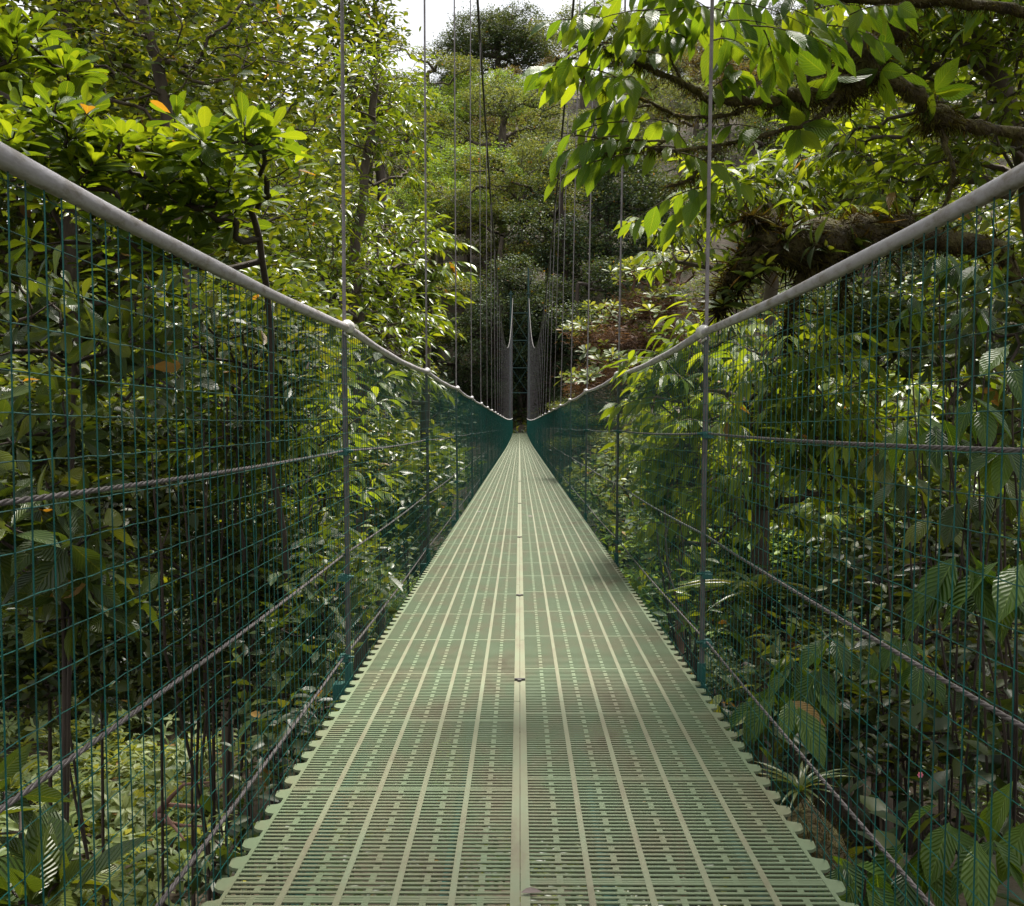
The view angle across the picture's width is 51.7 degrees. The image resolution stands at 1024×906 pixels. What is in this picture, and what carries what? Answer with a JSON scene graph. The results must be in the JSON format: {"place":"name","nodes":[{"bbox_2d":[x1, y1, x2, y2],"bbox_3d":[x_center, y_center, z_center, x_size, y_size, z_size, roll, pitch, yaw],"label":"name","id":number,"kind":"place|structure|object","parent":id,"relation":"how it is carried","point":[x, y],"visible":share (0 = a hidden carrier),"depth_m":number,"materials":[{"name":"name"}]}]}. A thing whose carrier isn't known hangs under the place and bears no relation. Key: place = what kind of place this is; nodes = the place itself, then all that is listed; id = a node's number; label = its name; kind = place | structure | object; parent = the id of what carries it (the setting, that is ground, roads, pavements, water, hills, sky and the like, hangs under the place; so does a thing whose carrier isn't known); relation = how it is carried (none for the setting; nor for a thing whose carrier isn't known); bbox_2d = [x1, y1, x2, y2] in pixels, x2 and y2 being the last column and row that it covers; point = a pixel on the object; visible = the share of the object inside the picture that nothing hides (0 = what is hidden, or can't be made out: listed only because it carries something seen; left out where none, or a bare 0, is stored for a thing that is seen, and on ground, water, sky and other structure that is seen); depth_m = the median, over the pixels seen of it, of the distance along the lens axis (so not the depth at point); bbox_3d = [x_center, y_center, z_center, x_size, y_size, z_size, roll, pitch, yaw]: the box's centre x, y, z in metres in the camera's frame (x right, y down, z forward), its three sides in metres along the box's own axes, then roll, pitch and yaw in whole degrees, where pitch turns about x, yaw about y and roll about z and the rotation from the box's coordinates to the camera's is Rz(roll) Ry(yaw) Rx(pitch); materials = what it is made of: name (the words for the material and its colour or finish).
{"place":"outdoors","nodes":[
{"label":"outdoors","id":0,"kind":"place"},
{"bbox_2d":[1,0,997,223],"label":"sky","id":1,"kind":"structure","parent":0,"point":[437,16],"materials":[{"name":"white"}]},
{"bbox_2d":[0,64,1023,905],"bbox_3d":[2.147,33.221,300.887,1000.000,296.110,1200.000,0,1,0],"label":"ground","id":2,"kind":"structure","parent":0,"point":[1002,888],"depth_m":46.61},
{"bbox_2d":[0,742,155,905],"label":"shrub","id":3,"kind":"object","parent":2,"relation":"on","point":[51,817],"visible":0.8,"depth_m":2.24,"materials":[{"name":"green plant"}]},
{"bbox_2d":[0,444,160,820],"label":"shrub","id":4,"kind":"object","parent":2,"relation":"on","point":[44,571],"visible":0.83,"depth_m":3.13,"materials":[{"name":"green plant"}]},
{"bbox_2d":[0,573,175,805],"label":"shrub","id":5,"kind":"object","parent":2,"relation":"on","point":[46,661],"visible":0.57,"depth_m":4.48,"materials":[{"name":"green plant"}]},
{"bbox_2d":[1,518,208,901],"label":"shrub","id":6,"kind":"object","parent":2,"relation":"on","point":[5,609],"visible":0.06,"depth_m":7.64,"materials":[{"name":"green plant"}]},
{"bbox_2d":[0,329,211,804],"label":"shrub","id":7,"kind":"object","parent":2,"relation":"on","point":[39,452],"visible":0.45,"depth_m":4.74,"materials":[{"name":"green plant"}]},
{"bbox_2d":[0,245,218,822],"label":"shrub","id":8,"kind":"object","parent":2,"relation":"on","point":[38,305],"visible":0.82,"depth_m":3.41,"materials":[{"name":"green plant"}]},
{"bbox_2d":[0,416,231,905],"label":"shrub","id":9,"kind":"object","parent":2,"relation":"on","point":[59,475],"visible":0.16,"depth_m":5.42,"materials":[{"name":"green plant"}]},
{"bbox_2d":[0,691,249,905],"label":"fern patch","id":10,"kind":"object","parent":2,"relation":"on","point":[84,760],"visible":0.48,"depth_m":9.98,"materials":[{"name":"green plant"}]},
{"bbox_2d":[0,0,316,174],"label":"broad forest tree","id":11,"kind":"object","parent":2,"relation":"on","point":[247,70],"visible":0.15,"depth_m":13.41,"materials":[{"name":"green plant"}]},
{"bbox_2d":[0,3,320,904],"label":"rosette leaf tree","id":12,"kind":"object","parent":2,"relation":"on","point":[186,179],"visible":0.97,"depth_m":3.98,"materials":[{"name":"green plant"}]},
{"bbox_2d":[0,0,325,605],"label":"forest tree","id":13,"kind":"object","parent":2,"relation":"on","point":[81,230],"visible":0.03,"depth_m":19.25,"materials":[{"name":"green plant"}]},
{"bbox_2d":[19,317,309,905],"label":"shrub","id":14,"kind":"object","parent":2,"relation":"on","point":[148,405],"visible":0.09,"depth_m":5.79,"materials":[{"name":"green plant"}]},
{"bbox_2d":[15,594,330,905],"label":"shrub","id":15,"kind":"object","parent":2,"relation":"on","point":[169,702],"visible":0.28,"depth_m":6.06,"materials":[{"name":"green plant"}]},
{"bbox_2d":[37,427,338,905],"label":"shrub","id":16,"kind":"object","parent":2,"relation":"on","point":[130,513],"visible":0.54,"depth_m":4.95,"materials":[{"name":"green plant"}]},
{"bbox_2d":[0,0,378,844],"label":"fine leaf tree","id":17,"kind":"object","parent":2,"relation":"on","point":[144,28],"visible":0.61,"depth_m":8.69,"materials":[{"name":"green plant"}]},
{"bbox_2d":[0,0,385,711],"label":"forest tree","id":18,"kind":"object","parent":2,"relation":"on","point":[70,262],"visible":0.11,"depth_m":14.98,"materials":[{"name":"green plant"}]},
{"bbox_2d":[3,0,396,589],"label":"forest tree","id":19,"kind":"object","parent":2,"relation":"on","point":[333,3],"depth_m":23.45,"materials":[{"name":"green plant"}]},
{"bbox_2d":[0,1,402,663],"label":"forest tree","id":20,"kind":"object","parent":2,"relation":"on","point":[36,211],"visible":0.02,"depth_m":25.53,"materials":[{"name":"green plant"}]},
{"bbox_2d":[151,396,289,904],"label":"bare shrub","id":21,"kind":"object","parent":2,"relation":"on","point":[213,786],"visible":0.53,"depth_m":4.71,"materials":[{"name":"brown plant"}]},
{"bbox_2d":[0,0,451,545],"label":"broad forest tree","id":22,"kind":"object","parent":2,"relation":"on","point":[245,251],"visible":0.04,"depth_m":18.21,"materials":[{"name":"green plant"}]},
{"bbox_2d":[79,247,384,904],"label":"shrub","id":23,"kind":"object","parent":2,"relation":"on","point":[300,390],"visible":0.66,"depth_m":4.91,"materials":[{"name":"green plant"}]},
{"bbox_2d":[130,676,372,905],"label":"shrub","id":24,"kind":"object","parent":2,"relation":"on","point":[298,741],"visible":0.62,"depth_m":3.11,"materials":[{"name":"green plant"}]},
{"bbox_2d":[130,452,376,904],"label":"shrub","id":25,"kind":"object","parent":2,"relation":"on","point":[250,527],"visible":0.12,"depth_m":5.94,"materials":[{"name":"green plant"}]},
{"bbox_2d":[166,258,384,829],"bbox_3d":[-2.115,0.927,9.317,2.078,5.192,2.578,0,1,0],"label":"shrub","id":26,"kind":"object","parent":2,"relation":"on","point":[361,363],"visible":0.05,"depth_m":9.08,"materials":[{"name":"green plant"}]},
{"bbox_2d":[143,348,410,904],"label":"shrub","id":27,"kind":"object","parent":2,"relation":"on","point":[321,449],"visible":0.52,"depth_m":5.48,"materials":[{"name":"green plant"}]},
{"bbox_2d":[183,232,380,889],"bbox_3d":[-1.353,1.102,6.175,1.191,4.665,1.375,0,1,0],"label":"shrub","id":28,"kind":"object","parent":2,"relation":"on","point":[291,291],"visible":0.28,"depth_m":6.08,"materials":[{"name":"green plant"}]},
{"bbox_2d":[185,500,405,894],"bbox_3d":[-1.028,1.668,5.230,0.989,2.848,1.250,1,1,21],"label":"shrub","id":29,"kind":"object","parent":2,"relation":"on","point":[277,565],"visible":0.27,"depth_m":5.05,"materials":[{"name":"green plant"}]},
{"bbox_2d":[214,522,402,904],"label":"shrub","id":30,"kind":"object","parent":2,"relation":"on","point":[306,644],"visible":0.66,"depth_m":4.29,"materials":[{"name":"green plant"}]},
{"bbox_2d":[253,507,416,904],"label":"shrub","id":31,"kind":"object","parent":2,"relation":"on","point":[382,597],"visible":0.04,"depth_m":8.17,"materials":[{"name":"green plant"}]},
{"bbox_2d":[251,14,466,680],"bbox_3d":[-1.786,-0.988,13.042,2.518,8.518,4.145,0,1,0],"label":"layered tree","id":32,"kind":"object","parent":2,"relation":"on","point":[354,267],"visible":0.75,"depth_m":12.69,"materials":[{"name":"green plant"}]},
{"bbox_2d":[274,0,446,644],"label":"skyline tree","id":33,"kind":"object","parent":2,"relation":"on","point":[377,16],"visible":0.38,"depth_m":25.01,"materials":[{"name":"green plant"}]},
{"bbox_2d":[281,388,458,775],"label":"shrub","id":34,"kind":"object","parent":2,"relation":"on","point":[370,459],"visible":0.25,"depth_m":10.95,"materials":[{"name":"green plant"}]},
{"bbox_2d":[323,99,457,220],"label":"layered olive tree","id":35,"kind":"object","parent":2,"relation":"on","point":[417,169],"visible":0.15,"depth_m":131.13,"materials":[{"name":"green plant"}]},
{"bbox_2d":[330,422,466,753],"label":"shrub","id":36,"kind":"object","parent":2,"relation":"on","point":[389,539],"visible":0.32,"depth_m":13.89,"materials":[{"name":"green plant"}]},
{"bbox_2d":[318,187,480,753],"bbox_3d":[-1.849,1.641,16.532,2.644,11.786,3.139,1,2,41],"label":"drooping tree","id":37,"kind":"object","parent":2,"relation":"on","point":[442,273],"visible":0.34,"depth_m":16.23,"materials":[{"name":"green plant"}]},
{"bbox_2d":[360,82,468,189],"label":"round crown tree","id":38,"kind":"object","parent":2,"relation":"on","point":[441,107],"visible":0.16,"depth_m":153.61,"materials":[{"name":"green plant"}]},
{"bbox_2d":[351,407,486,593],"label":"shrub","id":39,"kind":"object","parent":2,"relation":"on","point":[416,437],"visible":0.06,"depth_m":19.93,"materials":[{"name":"green plant"}]},
{"bbox_2d":[367,32,495,163],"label":"layered olive tree","id":40,"kind":"object","parent":2,"relation":"on","point":[465,67],"visible":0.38,"depth_m":161.32,"materials":[{"name":"green plant"}]},
{"bbox_2d":[386,174,510,296],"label":"round crown tree","id":41,"kind":"object","parent":2,"relation":"on","point":[412,199],"visible":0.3,"depth_m":113.08,"materials":[{"name":"green plant"}]},
{"bbox_2d":[396,311,500,406],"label":"dark tree","id":42,"kind":"object","parent":2,"relation":"on","point":[464,375],"visible":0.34,"depth_m":90.96,"materials":[{"name":"green plant"}]},
{"bbox_2d":[399,166,539,325],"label":"layered olive tree","id":43,"kind":"object","parent":2,"relation":"on","point":[465,195],"visible":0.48,"depth_m":106.11,"materials":[{"name":"green plant"}]},
{"bbox_2d":[403,137,545,271],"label":"round crown tree","id":44,"kind":"object","parent":2,"relation":"on","point":[437,168],"visible":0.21,"depth_m":120.12,"materials":[{"name":"green plant"}]},
{"bbox_2d":[436,67,540,152],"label":"round crown tree","id":45,"kind":"object","parent":2,"relation":"on","point":[466,81],"visible":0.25,"depth_m":166.49,"materials":[{"name":"green plant"}]},
{"bbox_2d":[417,0,562,86],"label":"domed tree","id":46,"kind":"object","parent":2,"relation":"on","point":[516,42],"visible":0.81,"depth_m":198.70,"materials":[{"name":"green plant"}]},
{"bbox_2d":[457,354,524,426],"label":"dark tree","id":47,"kind":"object","parent":2,"relation":"on","point":[487,380],"visible":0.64,"depth_m":88.24,"materials":[{"name":"green plant"}]},
{"bbox_2d":[408,75,578,232],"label":"umbrella tree","id":48,"kind":"object","parent":2,"relation":"on","point":[502,107],"visible":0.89,"depth_m":131.49,"materials":[{"name":"green plant"}]},
{"bbox_2d":[439,272,548,423],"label":"dark tree","id":49,"kind":"object","parent":2,"relation":"on","point":[475,315],"visible":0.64,"depth_m":89.58,"materials":[{"name":"green plant"}]},
{"bbox_2d":[414,201,581,327],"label":"layered olive tree","id":50,"kind":"object","parent":2,"relation":"on","point":[500,234],"visible":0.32,"depth_m":103.60,"materials":[{"name":"green plant"}]},
{"bbox_2d":[25,379,981,905],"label":"slope undergrowth","id":51,"kind":"object","parent":2,"relation":"on","point":[643,763],"visible":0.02,"depth_m":39.52,"materials":[{"name":"green plant"}]},
{"bbox_2d":[0,0,1023,905],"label":"suspension bridge","id":52,"kind":"structure","parent":2,"relation":"on","point":[514,612],"depth_m":2.47,"materials":[{"name":"paint"}]},
{"bbox_2d":[0,647,1023,905],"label":"bank undergrowth","id":53,"kind":"object","parent":2,"relation":"on","point":[874,805],"visible":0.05,"depth_m":3.02,"materials":[{"name":"green plant"}]},
{"bbox_2d":[490,313,559,421],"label":"dark tree","id":54,"kind":"object","parent":2,"relation":"on","point":[523,354],"visible":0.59,"depth_m":88.72,"materials":[{"name":"green plant"}]},
{"bbox_2d":[443,149,607,298],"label":"layered olive tree","id":55,"kind":"object","parent":2,"relation":"on","point":[501,207],"visible":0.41,"depth_m":104.26,"materials":[{"name":"green plant"}]},
{"bbox_2d":[459,130,612,289],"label":"umbrella tree","id":56,"kind":"object","parent":2,"relation":"on","point":[535,160],"visible":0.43,"depth_m":110.09,"materials":[{"name":"green plant"}]},
{"bbox_2d":[476,251,600,408],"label":"dark tree","id":57,"kind":"object","parent":2,"relation":"on","point":[508,278],"visible":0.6,"depth_m":89.56,"materials":[{"name":"green plant"}]},
{"bbox_2d":[504,338,583,418],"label":"dark tree","id":58,"kind":"object","parent":2,"relation":"on","point":[550,382],"visible":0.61,"depth_m":89.51,"materials":[{"name":"green plant"}]},
{"bbox_2d":[505,251,647,414],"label":"dark tree","id":59,"kind":"object","parent":2,"relation":"on","point":[598,279],"visible":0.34,"depth_m":89.69,"materials":[{"name":"green plant"}]},
{"bbox_2d":[499,129,657,321],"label":"dark tree","id":60,"kind":"object","parent":2,"relation":"on","point":[613,211],"visible":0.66,"depth_m":98.61,"materials":[{"name":"green plant"}]},
{"bbox_2d":[509,272,647,375],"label":"dark tree","id":61,"kind":"object","parent":2,"relation":"on","point":[550,341],"visible":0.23,"depth_m":91.23,"materials":[{"name":"green plant"}]},
{"bbox_2d":[523,0,649,135],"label":"umbrella tree","id":62,"kind":"object","parent":2,"relation":"on","point":[565,15],"visible":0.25,"depth_m":177.06,"materials":[{"name":"green plant"}]},
{"bbox_2d":[525,161,710,362],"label":"dark tree","id":63,"kind":"object","parent":2,"relation":"on","point":[629,248],"visible":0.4,"depth_m":98.67,"materials":[{"name":"green plant"}]},
{"bbox_2d":[551,243,717,896],"bbox_3d":[2.024,2.586,17.670,2.406,12.446,4.156,1,2,37],"label":"pale rosette tree","id":64,"kind":"object","parent":2,"relation":"on","point":[652,306],"visible":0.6,"depth_m":17.51,"materials":[{"name":"green plant"}]},
{"bbox_2d":[656,506,719,905],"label":"bare shrub","id":65,"kind":"object","parent":2,"relation":"on","point":[679,623],"visible":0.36,"depth_m":4.85,"materials":[{"name":"brown plant"}]},
{"bbox_2d":[637,75,744,155],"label":"umbrella tree","id":66,"kind":"object","parent":2,"relation":"on","point":[696,107],"visible":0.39,"depth_m":140.67,"materials":[{"name":"green plant"}]},
{"bbox_2d":[606,439,784,849],"bbox_3d":[0.946,1.598,5.955,0.716,3.402,3.063,0,1,0],"label":"shrub","id":67,"kind":"object","parent":2,"relation":"on","point":[692,594],"visible":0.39,"depth_m":5.29,"materials":[{"name":"green plant"}]},
{"bbox_2d":[557,340,893,773],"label":"umbrella tree","id":68,"kind":"object","parent":2,"relation":"on","point":[610,472],"visible":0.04,"depth_m":44.29,"materials":[{"name":"green plant"}]},
{"bbox_2d":[677,118,802,283],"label":"dark tree","id":69,"kind":"object","parent":2,"relation":"on","point":[753,152],"visible":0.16,"depth_m":115.36,"materials":[{"name":"green plant"}]},
{"bbox_2d":[657,569,841,901],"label":"strap leaf plant","id":70,"kind":"object","parent":2,"relation":"on","point":[761,602],"visible":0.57,"depth_m":4.60,"materials":[{"name":"green plant"}]},
{"bbox_2d":[520,0,1023,247],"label":"mossy tree","id":71,"kind":"object","parent":2,"relation":"on","point":[860,56],"visible":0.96,"depth_m":3.88,"materials":[{"name":"green plant"}]},
{"bbox_2d":[643,604,916,877],"bbox_3d":[6.465,8.290,26.360,6.629,9.487,5.844,0,1,9],"label":"shrub","id":72,"kind":"object","parent":2,"relation":"on","point":[710,686],"visible":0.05,"depth_m":25.62,"materials":[{"name":"green plant"}]},
{"bbox_2d":[726,653,839,834],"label":"broad leaf plant","id":73,"kind":"object","parent":2,"relation":"on","point":[797,684],"visible":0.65,"depth_m":3.07,"materials":[{"name":"green plant"}]},
{"bbox_2d":[597,291,977,869],"bbox_3d":[1.279,1.027,6.667,1.670,3.976,4.170,0,1,0],"label":"drooping leaf bush","id":74,"kind":"object","parent":2,"relation":"on","point":[689,445],"visible":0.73,"depth_m":5.37,"materials":[{"name":"green plant"}]},
{"bbox_2d":[596,454,982,814],"bbox_3d":[11.662,8.877,38.886,18.070,18.839,19.287,0,1,-10],"label":"round crown tree","id":75,"kind":"object","parent":2,"relation":"on","point":[777,550],"visible":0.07,"depth_m":35.84,"materials":[{"name":"green plant"}]},
{"bbox_2d":[613,94,990,838],"bbox_3d":[1.769,0.524,6.582,2.217,6.160,2.950,0,1,0],"label":"lance leaf bush","id":76,"kind":"object","parent":2,"relation":"on","point":[821,198],"visible":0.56,"depth_m":6.82,"materials":[{"name":"green plant"}]},
{"bbox_2d":[754,759,853,811],"bbox_3d":[0.723,1.275,2.662,0.250,0.980,0.234,-1,2,-39],"label":"bromeliad","id":77,"kind":"object","parent":2,"relation":"on","point":[802,787],"visible":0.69,"depth_m":2.64,"materials":[{"name":"green plant"}]},
{"bbox_2d":[614,317,996,861],"bbox_3d":[10.310,6.189,35.724,16.167,22.627,18.211,-1,2,-32],"label":"dark tree","id":78,"kind":"object","parent":2,"relation":"on","point":[660,613],"visible":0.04,"depth_m":34.67,"materials":[{"name":"green plant"}]},
{"bbox_2d":[765,796,857,905],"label":"mossy mound","id":79,"kind":"object","parent":2,"relation":"on","point":[835,847],"visible":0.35,"depth_m":2.43,"materials":[{"name":"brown plant"}]},
{"bbox_2d":[632,353,1023,830],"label":"back bush","id":80,"kind":"object","parent":2,"relation":"on","point":[926,397],"visible":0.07,"depth_m":7.55,"materials":[{"name":"green plant"}]},
{"bbox_2d":[704,593,973,822],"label":"shrub","id":81,"kind":"object","parent":2,"relation":"on","point":[927,726],"visible":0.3,"depth_m":3.81,"materials":[{"name":"green plant"}]},
{"bbox_2d":[685,189,1023,377],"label":"mossy snag","id":82,"kind":"object","parent":2,"relation":"on","point":[812,245],"visible":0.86,"depth_m":5.00,"materials":[{"name":"brown plant"}]},
{"bbox_2d":[693,505,1023,831],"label":"shrub","id":83,"kind":"object","parent":2,"relation":"on","point":[941,721],"visible":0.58,"depth_m":3.71,"materials":[{"name":"green plant"}]},
{"bbox_2d":[817,856,900,905],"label":"broad leaf plant","id":84,"kind":"object","parent":2,"relation":"on","point":[878,886],"visible":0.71,"depth_m":2.22,"materials":[{"name":"green plant"}]},
{"bbox_2d":[798,636,945,874],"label":"broad leaf plant","id":85,"kind":"object","parent":2,"relation":"on","point":[917,675],"visible":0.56,"depth_m":3.26,"materials":[{"name":"green plant"}]},
{"bbox_2d":[757,250,1002,858],"bbox_3d":[2.096,0.954,5.963,1.383,4.268,1.109,0,1,0],"label":"shrub","id":86,"kind":"object","parent":2,"relation":"on","point":[894,308],"visible":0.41,"depth_m":5.83,"materials":[{"name":"green plant"}]},
{"bbox_2d":[758,0,1023,237],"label":"leafy tree","id":87,"kind":"object","parent":2,"relation":"on","point":[979,53],"visible":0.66,"depth_m":5.92,"materials":[{"name":"green plant"}]},
{"bbox_2d":[778,138,1023,825],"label":"forest tree","id":88,"kind":"object","parent":2,"relation":"on","point":[981,788],"visible":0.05,"depth_m":19.45,"materials":[{"name":"green plant"}]},
{"bbox_2d":[817,191,994,331],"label":"dark tree","id":89,"kind":"object","parent":2,"relation":"on","point":[916,265],"visible":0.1,"depth_m":81.54,"materials":[{"name":"green plant"}]},
{"bbox_2d":[792,463,1023,825],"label":"shrub","id":90,"kind":"object","parent":2,"relation":"on","point":[975,543],"visible":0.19,"depth_m":4.94,"materials":[{"name":"green plant"}]},
{"bbox_2d":[804,478,1023,823],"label":"layered olive tree","id":91,"kind":"object","parent":2,"relation":"on","point":[1018,819],"visible":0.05,"depth_m":23.23,"materials":[{"name":"green plant"}]},
{"bbox_2d":[808,5,1023,468],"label":"broad forest tree","id":92,"kind":"object","parent":2,"relation":"on","point":[985,225],"visible":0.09,"depth_m":11.16,"materials":[{"name":"green plant"}]},
{"bbox_2d":[813,106,1023,854],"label":"forest tree","id":93,"kind":"object","parent":2,"relation":"on","point":[929,287],"visible":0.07,"depth_m":14.52,"materials":[{"name":"green plant"}]},
{"bbox_2d":[858,448,1023,854],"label":"broad leaf plant","id":94,"kind":"object","parent":2,"relation":"on","point":[946,533],"visible":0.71,"depth_m":3.21,"materials":[{"name":"green plant"}]},
{"bbox_2d":[867,781,1023,905],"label":"broad leaf plant","id":95,"kind":"object","parent":2,"relation":"on","point":[1000,808],"visible":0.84,"depth_m":2.27,"materials":[{"name":"green plant"}]},
{"bbox_2d":[879,344,1023,852],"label":"broad leaf plant","id":96,"kind":"object","parent":2,"relation":"on","point":[1014,381],"visible":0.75,"depth_m":2.90,"materials":[{"name":"green plant"}]},
{"bbox_2d":[894,252,1008,853],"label":"broad leaf plant","id":97,"kind":"object","parent":2,"relation":"on","point":[982,323],"visible":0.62,"depth_m":3.90,"materials":[{"name":"green plant"}]},
{"bbox_2d":[886,246,1023,785],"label":"shrub","id":98,"kind":"object","parent":2,"relation":"on","point":[1016,352],"visible":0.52,"depth_m":4.36,"materials":[{"name":"green plant"}]},
{"bbox_2d":[905,538,1023,826],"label":"broad leaf plant","id":99,"kind":"object","parent":2,"relation":"on","point":[1006,604],"visible":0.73,"depth_m":2.47,"materials":[{"name":"green plant"}]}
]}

